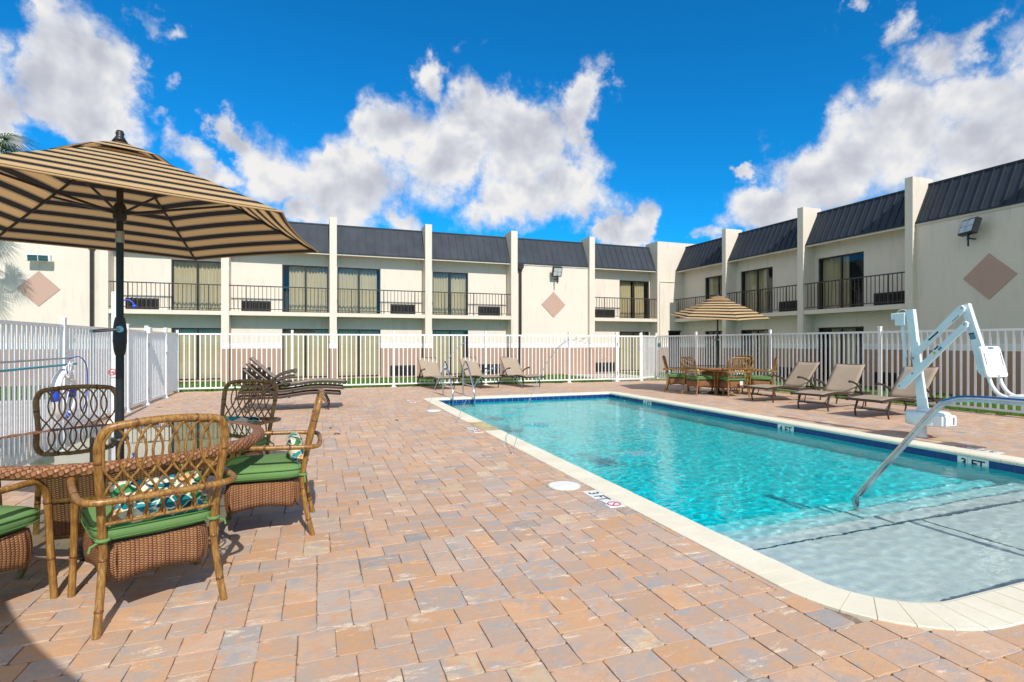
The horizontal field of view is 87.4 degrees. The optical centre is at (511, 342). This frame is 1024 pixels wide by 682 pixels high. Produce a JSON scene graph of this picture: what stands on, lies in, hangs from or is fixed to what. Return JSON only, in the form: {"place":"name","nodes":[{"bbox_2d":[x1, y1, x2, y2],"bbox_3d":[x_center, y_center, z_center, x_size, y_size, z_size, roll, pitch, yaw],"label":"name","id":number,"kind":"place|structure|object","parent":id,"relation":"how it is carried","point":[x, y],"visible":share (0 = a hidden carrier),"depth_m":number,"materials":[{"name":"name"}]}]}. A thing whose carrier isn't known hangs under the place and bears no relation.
{"place":"outdoors","nodes":[
{"label":"outdoors","id":0,"kind":"place"},
{"bbox_2d":[0,398,107,436],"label":"path","id":1,"kind":"structure","parent":0,"point":[40,415],"depth_m":10.15,"materials":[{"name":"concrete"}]},
{"bbox_2d":[0,372,1023,416],"bbox_3d":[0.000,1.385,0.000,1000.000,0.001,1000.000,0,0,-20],"label":"ground","id":2,"kind":"structure","parent":0,"point":[870,389],"depth_m":17.43,"materials":[{"name":"green plant"}]},
{"bbox_2d":[0,133,40,152],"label":"palm tree","id":3,"kind":"object","parent":2,"relation":"on","point":[5,148],"visible":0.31,"depth_m":21.44,"materials":[{"name":"green plant"}]},
{"bbox_2d":[0,159,1023,396],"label":"hotel building","id":4,"kind":"structure","parent":2,"relation":"on","point":[871,264],"depth_m":19.37,"materials":[{"name":"beige paint"}]},
{"bbox_2d":[25,254,51,261],"bbox_3d":[-14.684,-2.639,16.662,0.620,0.236,0.340,0,0,-20],"label":"floodlight","id":5,"kind":"object","parent":4,"relation":"attached to","point":[40,257],"visible":1,"depth_m":16.53,"materials":[{"name":"white metal"}]},
{"bbox_2d":[172,259,220,310],"bbox_3d":[-11.006,-2.000,18.776,1.560,1.780,0.256,0,0,-20],"label":"sliding door","id":6,"kind":"structure","parent":4,"relation":"in","point":[183,271],"depth_m":18.80,"materials":[{"name":"brown metal"}]},
{"bbox_2d":[172,328,220,379],"bbox_3d":[-11.004,0.375,18.773,1.560,1.830,0.249,0,0,-20],"label":"sliding door","id":7,"kind":"structure","parent":4,"relation":"in","point":[181,330],"depth_m":18.83,"materials":[{"name":"glass"}]},
{"bbox_2d":[282,265,327,312],"bbox_3d":[-7.698,-2.000,19.981,1.600,1.780,0.257,0,0,-20],"label":"sliding door","id":8,"kind":"structure","parent":4,"relation":"in","point":[299,275],"depth_m":20.04,"materials":[{"name":"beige glass"}]},
{"bbox_2d":[282,329,327,377],"bbox_3d":[-7.698,0.375,19.981,1.600,1.830,0.258,0,0,-20],"label":"sliding door","id":9,"kind":"structure","parent":4,"relation":"in","point":[284,331],"depth_m":20.03,"materials":[{"name":"beige glass"}]},
{"bbox_2d":[337,267,379,313],"bbox_3d":[-5.903,-2.000,20.634,1.600,1.780,0.257,0,0,-20],"label":"sliding door","id":10,"kind":"structure","parent":4,"relation":"in","point":[347,278],"depth_m":20.66,"materials":[{"name":"clear glass"}]},
{"bbox_2d":[337,329,379,376],"bbox_3d":[-5.903,0.375,20.632,1.600,1.830,0.253,0,0,-20],"label":"sliding door","id":11,"kind":"structure","parent":4,"relation":"in","point":[342,338],"depth_m":20.66,"materials":[{"name":"beige glass"}]},
{"bbox_2d":[432,271,467,314],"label":"sliding door","id":12,"kind":"structure","parent":4,"relation":"in","point":[458,282],"depth_m":21.88,"materials":[{"name":"clear glass"}]},
{"bbox_2d":[432,330,467,374],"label":"sliding door","id":13,"kind":"structure","parent":4,"relation":"in","point":[433,331],"depth_m":21.91,"materials":[{"name":"brown metal"}]},
{"bbox_2d":[551,266,562,283],"bbox_3d":[1.881,-2.867,22.667,0.420,0.733,0.384,0,0,-20],"label":"floodlight","id":14,"kind":"object","parent":4,"relation":"attached to","point":[557,271],"visible":1,"depth_m":22.55,"materials":[{"name":"grey paint"}]},
{"bbox_2d":[620,280,648,318],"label":"sliding door","id":15,"kind":"structure","parent":4,"relation":"in","point":[638,286],"depth_m":24.87,"materials":[{"name":"clear glass"}]},
{"bbox_2d":[620,332,648,370],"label":"sliding door","id":16,"kind":"structure","parent":4,"relation":"in","point":[621,333],"depth_m":24.87,"materials":[{"name":"brown metal"}]},
{"bbox_2d":[706,275,721,299],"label":"sliding door","id":17,"kind":"structure","parent":4,"relation":"in","point":[716,281],"depth_m":23.36,"materials":[{"name":"glass"}]},
{"bbox_2d":[706,331,721,364],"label":"sliding door","id":18,"kind":"structure","parent":4,"relation":"in","point":[715,332],"depth_m":23.34,"materials":[{"name":"black glass"}]},
{"bbox_2d":[742,267,772,312],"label":"sliding door","id":19,"kind":"structure","parent":4,"relation":"in","point":[754,279],"depth_m":21.18,"materials":[{"name":"clear glass"}]},
{"bbox_2d":[742,329,772,374],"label":"sliding door","id":20,"kind":"structure","parent":4,"relation":"in","point":[761,331],"depth_m":20.84,"materials":[{"name":"glass"}]},
{"bbox_2d":[819,251,863,308],"bbox_3d":[10.880,-2.000,17.555,0.256,1.780,1.630,0,0,-20],"label":"sliding door","id":21,"kind":"structure","parent":4,"relation":"in","point":[835,267],"depth_m":17.91,"materials":[{"name":"clear glass"}]},
{"bbox_2d":[819,326,863,383],"bbox_3d":[10.880,0.375,17.555,0.256,1.830,1.630,0,0,-20],"label":"sliding door","id":22,"kind":"structure","parent":4,"relation":"in","point":[834,329],"depth_m":17.53,"materials":[{"name":"black glass"}]},
{"bbox_2d":[958,216,981,245],"bbox_3d":[11.548,-2.776,13.435,0.366,0.692,0.500,0,0,5],"label":"floodlight","id":23,"kind":"object","parent":4,"relation":"attached to","point":[969,227],"visible":1,"depth_m":13.37,"materials":[{"name":"grey paint"}]},
{"bbox_2d":[0,379,1023,681],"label":"paver deck","id":24,"kind":"structure","parent":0,"point":[516,507],"depth_m":2.92,"materials":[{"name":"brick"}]},
{"bbox_2d":[0,479,58,598],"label":"rattan armchair","id":25,"kind":"object","parent":24,"relation":"on","point":[16,545],"visible":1,"depth_m":2.73,"materials":[{"name":"wicker"}]},
{"bbox_2d":[33,384,114,534],"bbox_3d":[-3.382,0.851,4.225,0.704,1.008,0.697,0,0,45],"label":"rattan armchair","id":26,"kind":"object","parent":24,"relation":"on","point":[37,423],"visible":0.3,"depth_m":4.37,"materials":[{"name":"wicker"}]},
{"bbox_2d":[0,317,150,436],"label":"metal fence","id":27,"kind":"object","parent":24,"relation":"on","point":[136,371],"visible":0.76,"depth_m":7.83,"materials":[{"name":"white metal"}]},
{"bbox_2d":[0,357,70,363],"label":"long pole","id":28,"kind":"object","parent":27,"relation":"attached to","point":[15,361],"visible":0.97,"depth_m":6.79,"materials":[{"name":"white metal"}]},
{"bbox_2d":[0,363,77,371],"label":"long pole","id":29,"kind":"object","parent":27,"relation":"attached to","point":[26,368],"visible":1,"depth_m":6.78,"materials":[{"name":"white metal"}]},
{"bbox_2d":[50,361,76,419],"bbox_3d":[-6.369,0.675,7.632,0.162,0.833,0.670,0,0,-20],"label":"ring buoy","id":30,"kind":"object","parent":27,"relation":"hanging from","point":[60,375],"visible":0.82,"depth_m":7.55,"materials":[{"name":"white plastic"}]},
{"bbox_2d":[69,356,87,410],"bbox_3d":[-6.532,0.625,8.082,0.047,0.859,0.660,0,0,-20],"label":"hose","id":31,"kind":"object","parent":27,"relation":"attached to","point":[87,377],"visible":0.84,"depth_m":8.30,"materials":[{"name":"blue plastic"}]},
{"bbox_2d":[108,292,137,422],"bbox_3d":[-6.631,0.240,9.126,0.430,2.220,0.192,0,0,-20],"label":"outdoor shower","id":32,"kind":"object","parent":24,"relation":"on","point":[113,310],"visible":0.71,"depth_m":9.05,"materials":[{"name":"white plastic"}]},
{"bbox_2d":[0,421,264,578],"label":"wicker table","id":33,"kind":"object","parent":24,"relation":"on","point":[54,460],"visible":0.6,"depth_m":3.24,"materials":[{"name":"brown wicker"}]},
{"bbox_2d":[67,413,236,639],"bbox_3d":[-1.898,0.851,2.824,0.697,1.008,0.704,0,0,-45],"label":"rattan armchair","id":34,"kind":"object","parent":24,"relation":"on","point":[133,527],"visible":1,"depth_m":2.65,"materials":[{"name":"brown wicker"}]},
{"bbox_2d":[0,130,318,560],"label":"patio umbrella","id":35,"kind":"object","parent":24,"relation":"on","point":[119,194],"visible":0.94,"depth_m":3.81,"materials":[{"name":"beige fabric"}]},
{"bbox_2d":[162,328,180,397],"bbox_3d":[-8.848,0.487,13.929,0.159,1.725,1.832,0,0,-23],"label":"metal fence","id":36,"kind":"object","parent":24,"relation":"on","point":[172,365],"visible":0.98,"depth_m":13.98,"materials":[{"name":"white metal"}]},
{"bbox_2d":[146,327,167,400],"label":"gate","id":37,"kind":"structure","parent":36,"relation":"attached to","point":[158,347],"depth_m":12.45,"materials":[{"name":"white metal"}]},
{"bbox_2d":[186,379,280,475],"bbox_3d":[-2.541,0.851,4.829,0.697,1.008,0.704,0,0,7],"label":"rattan armchair","id":38,"kind":"object","parent":24,"relation":"on","point":[270,420],"visible":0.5,"depth_m":5.09,"materials":[{"name":"wicker"}]},
{"bbox_2d":[217,388,324,538],"bbox_3d":[-1.749,0.851,3.929,0.704,1.008,0.697,0,0,-20],"label":"rattan armchair","id":39,"kind":"object","parent":24,"relation":"on","point":[280,479],"visible":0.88,"depth_m":3.74,"materials":[{"name":"wicker"}]},
{"bbox_2d":[234,368,340,412],"bbox_3d":[-4.491,0.932,10.852,1.942,0.844,0.746,0,0,-19],"label":"sun lounger","id":40,"kind":"object","parent":24,"relation":"on","point":[250,373],"visible":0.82,"depth_m":10.71,"materials":[{"name":"beige fabric"}]},
{"bbox_2d":[239,363,343,393],"bbox_3d":[-4.445,0.691,10.886,1.942,0.585,0.746,0,0,-20],"label":"sun lounger","id":41,"kind":"object","parent":40,"relation":"on","point":[252,367],"visible":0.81,"depth_m":10.71,"materials":[{"name":"beige fabric"}]},
{"bbox_2d":[243,357,346,387],"bbox_3d":[-4.399,0.579,10.921,1.942,0.585,0.746,0,0,-21],"label":"sun lounger","id":42,"kind":"object","parent":41,"relation":"on","point":[295,370],"visible":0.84,"depth_m":10.71,"materials":[{"name":"beige fabric"}]},
{"bbox_2d":[179,330,618,391],"bbox_3d":[-2.760,0.487,16.733,13.628,1.725,0.156,0,0,-18],"label":"metal fence","id":43,"kind":"object","parent":24,"relation":"on","point":[393,335],"visible":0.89,"depth_m":16.57,"materials":[{"name":"white metal"}]},
{"bbox_2d":[617,333,640,379],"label":"gate","id":44,"kind":"structure","parent":43,"relation":"attached to","point":[627,378],"depth_m":18.93,"materials":[{"name":"white metal"}]},
{"bbox_2d":[425,409,440,411],"bbox_3d":[-1.569,1.345,10.656,0.312,0.015,0.312,0,0,-20],"label":"skimmer lid","id":45,"kind":"object","parent":24,"relation":"on","point":[433,410],"visible":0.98,"depth_m":10.61,"materials":[{"name":"white plastic"}]},
{"bbox_2d":[416,357,457,389],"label":"sun lounger","id":46,"kind":"object","parent":24,"relation":"on","point":[429,369],"visible":0.92,"depth_m":16.54,"materials":[{"name":"beige fabric"}]},
{"bbox_2d":[441,361,474,403],"bbox_3d":[-1.362,1.307,13.536,0.640,1.687,1.170,0,0,-20],"label":"pool ladder","id":47,"kind":"object","parent":24,"relation":"on","point":[451,386],"visible":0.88,"depth_m":13.65,"materials":[{"name":"silver metal"}]},
{"bbox_2d":[467,427,482,432],"bbox_3d":[-0.575,1.345,8.304,0.145,0.012,0.500,0,0,-20],"label":"depth marker","id":48,"kind":"object","parent":24,"relation":"on","point":[475,430],"visible":1,"depth_m":8.32,"materials":[{"name":"white tile"}]},
{"bbox_2d":[455,357,502,388],"bbox_3d":[-1.043,0.904,16.584,0.746,0.900,1.942,0,0,-31],"label":"sun lounger","id":49,"kind":"object","parent":24,"relation":"on","point":[475,370],"visible":0.93,"depth_m":16.91,"materials":[{"name":"beige fabric"}]},
{"bbox_2d":[499,357,544,387],"bbox_3d":[0.241,0.904,16.900,0.746,0.900,1.942,0,0,-29],"label":"sun lounger","id":50,"kind":"object","parent":24,"relation":"on","point":[512,364],"visible":1,"depth_m":17.24,"materials":[{"name":"beige fabric"}]},
{"bbox_2d":[548,481,580,490],"bbox_3d":[0.491,1.345,5.053,0.312,0.015,0.312,0,0,-20],"label":"skimmer lid","id":51,"kind":"object","parent":24,"relation":"on","point":[563,485],"visible":1,"depth_m":5.03,"materials":[{"name":"white plastic"}]},
{"bbox_2d":[582,490,624,507],"bbox_3d":[0.786,1.345,4.638,0.145,0.012,0.500,0,0,-20],"label":"depth marker","id":52,"kind":"object","parent":24,"relation":"on","point":[604,499],"visible":1,"depth_m":4.60,"materials":[{"name":"white tile"}]},
{"bbox_2d":[662,355,689,392],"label":"rattan armchair","id":53,"kind":"object","parent":24,"relation":"on","point":[674,378],"visible":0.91,"depth_m":14.71,"materials":[{"name":"wicker"}]},
{"bbox_2d":[680,356,715,395],"bbox_3d":[4.835,0.851,13.995,0.704,1.008,0.697,0,0,-25],"label":"rattan armchair","id":54,"kind":"object","parent":24,"relation":"on","point":[693,377],"visible":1,"depth_m":13.83,"materials":[{"name":"wicker"}]},
{"bbox_2d":[683,365,752,394],"bbox_3d":[5.490,0.993,14.300,1.750,0.730,1.750,0,0,-40],"label":"wicker table","id":55,"kind":"object","parent":24,"relation":"on","point":[716,368],"visible":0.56,"depth_m":14.01,"materials":[{"name":"brown wicker"}]},
{"bbox_2d":[669,292,769,393],"bbox_3d":[5.490,0.000,14.300,2.483,2.700,2.393,0,0,-20],"label":"patio umbrella","id":56,"kind":"object","parent":24,"relation":"on","point":[717,307],"visible":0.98,"depth_m":13.73,"materials":[{"name":"beige fabric"}]},
{"bbox_2d":[424,391,1023,631],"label":"swimming pool","id":57,"kind":"structure","parent":24,"relation":"in","point":[998,608],"depth_m":3.69,"materials":[{"name":"beige stone"}]},
{"bbox_2d":[445,397,1023,601],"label":"water","id":58,"kind":"structure","parent":57,"relation":"in","point":[910,527],"depth_m":5.29,"materials":[{"name":"teal liquid"}]},
{"bbox_2d":[425,342,518,413],"bbox_3d":[-0.777,0.717,10.786,1.938,1.511,0.271,0,0,-20],"label":"water jet","id":59,"kind":"object","parent":58,"relation":"on","point":[510,412],"visible":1,"depth_m":10.73,"materials":[{"name":"clear liquid"}]},
{"bbox_2d":[455,366,548,425],"bbox_3d":[-0.161,0.936,9.365,1.723,1.072,0.299,0,0,-20],"label":"water jet","id":60,"kind":"object","parent":58,"relation":"on","point":[538,423],"visible":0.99,"depth_m":9.45,"materials":[{"name":"clear liquid"}]},
{"bbox_2d":[510,336,650,455],"bbox_3d":[0.908,0.696,6.772,1.919,1.562,0.299,0,0,-20],"label":"water jet","id":61,"kind":"object","parent":58,"relation":"on","point":[631,454],"visible":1,"depth_m":6.80,"materials":[{"name":"clear liquid"}]},
{"bbox_2d":[778,424,793,430],"bbox_3d":[4.643,1.468,9.086,0.007,0.145,0.330,0,0,-20],"label":"depth marker","id":62,"kind":"object","parent":57,"relation":"attached to","point":[786,427],"visible":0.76,"depth_m":9.06,"materials":[{"name":"white tile"}]},
{"bbox_2d":[855,395,1023,495],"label":"stair handrail","id":63,"kind":"object","parent":57,"relation":"on","point":[932,412],"visible":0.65,"depth_m":4.56,"materials":[{"name":"silver metal"}]},
{"bbox_2d":[957,455,988,466],"bbox_3d":[5.587,1.468,6.492,0.007,0.145,0.330,0,0,-20],"label":"depth marker","id":64,"kind":"object","parent":57,"relation":"attached to","point":[975,461],"visible":0.64,"depth_m":6.48,"materials":[{"name":"white tile"}]},
{"bbox_2d":[716,357,751,396],"bbox_3d":[5.628,0.851,13.575,0.697,1.008,0.704,0,0,-2],"label":"rattan armchair","id":65,"kind":"object","parent":24,"relation":"on","point":[735,378],"visible":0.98,"depth_m":13.37,"materials":[{"name":"wicker"}]},
{"bbox_2d":[721,355,754,392],"bbox_3d":[6.337,0.851,14.980,0.704,1.008,0.697,0,0,-38],"label":"rattan armchair","id":66,"kind":"object","parent":24,"relation":"on","point":[748,356],"visible":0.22,"depth_m":15.06,"materials":[{"name":"wicker"}]},
{"bbox_2d":[748,356,777,395],"bbox_3d":[6.519,0.851,13.909,0.704,1.008,0.697,0,0,21],"label":"rattan armchair","id":67,"kind":"object","parent":24,"relation":"on","point":[761,379],"visible":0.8,"depth_m":13.72,"materials":[{"name":"wicker"}]},
{"bbox_2d":[743,361,824,402],"bbox_3d":[6.448,0.904,12.628,1.942,0.900,0.746,0,0,-22],"label":"sun lounger","id":68,"kind":"object","parent":24,"relation":"on","point":[800,376],"visible":0.98,"depth_m":12.64,"materials":[{"name":"beige fabric"}]},
{"bbox_2d":[790,363,870,410],"bbox_3d":[6.682,0.904,11.189,1.942,0.900,0.746,0,0,-33],"label":"sun lounger","id":69,"kind":"object","parent":24,"relation":"on","point":[843,379],"visible":0.98,"depth_m":11.34,"materials":[{"name":"beige fabric"}]},
{"bbox_2d":[638,326,1023,413],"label":"metal fence","id":70,"kind":"object","parent":24,"relation":"on","point":[770,334],"visible":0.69,"depth_m":13.32,"materials":[{"name":"white metal"}]},
{"bbox_2d":[657,342,660,350],"bbox_3d":[5.480,0.130,19.926,0.010,0.320,0.240,0,0,-20],"label":"fence sign","id":71,"kind":"object","parent":70,"relation":"attached to","point":[658,346],"visible":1,"depth_m":19.93,"materials":[{"name":"white plastic"}]},
{"bbox_2d":[845,366,945,419],"bbox_3d":[7.187,0.904,10.009,1.942,0.900,0.746,0,0,-24],"label":"sun lounger","id":72,"kind":"object","parent":24,"relation":"on","point":[907,394],"visible":0.8,"depth_m":10.02,"materials":[{"name":"beige fabric"}]},
{"bbox_2d":[891,303,1023,437],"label":"pool lift","id":73,"kind":"object","parent":24,"relation":"on","point":[989,361],"visible":0.96,"depth_m":7.39,"materials":[{"name":"white metal"}]},
{"bbox_2d":[954,445,1003,453],"bbox_3d":[5.889,1.345,6.772,0.145,0.012,0.500,0,0,-20],"label":"depth marker","id":74,"kind":"object","parent":24,"relation":"on","point":[984,450],"visible":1,"depth_m":6.76,"materials":[{"name":"white tile"}]},
{"bbox_2d":[0,0,1023,246],"label":"sky","id":75,"kind":"structure","parent":0,"point":[641,123],"materials":[{"name":"blue"}]},
{"bbox_2d":[563,373,666,380],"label":"path","id":76,"kind":"structure","parent":0,"point":[603,375],"depth_m":21.64,"materials":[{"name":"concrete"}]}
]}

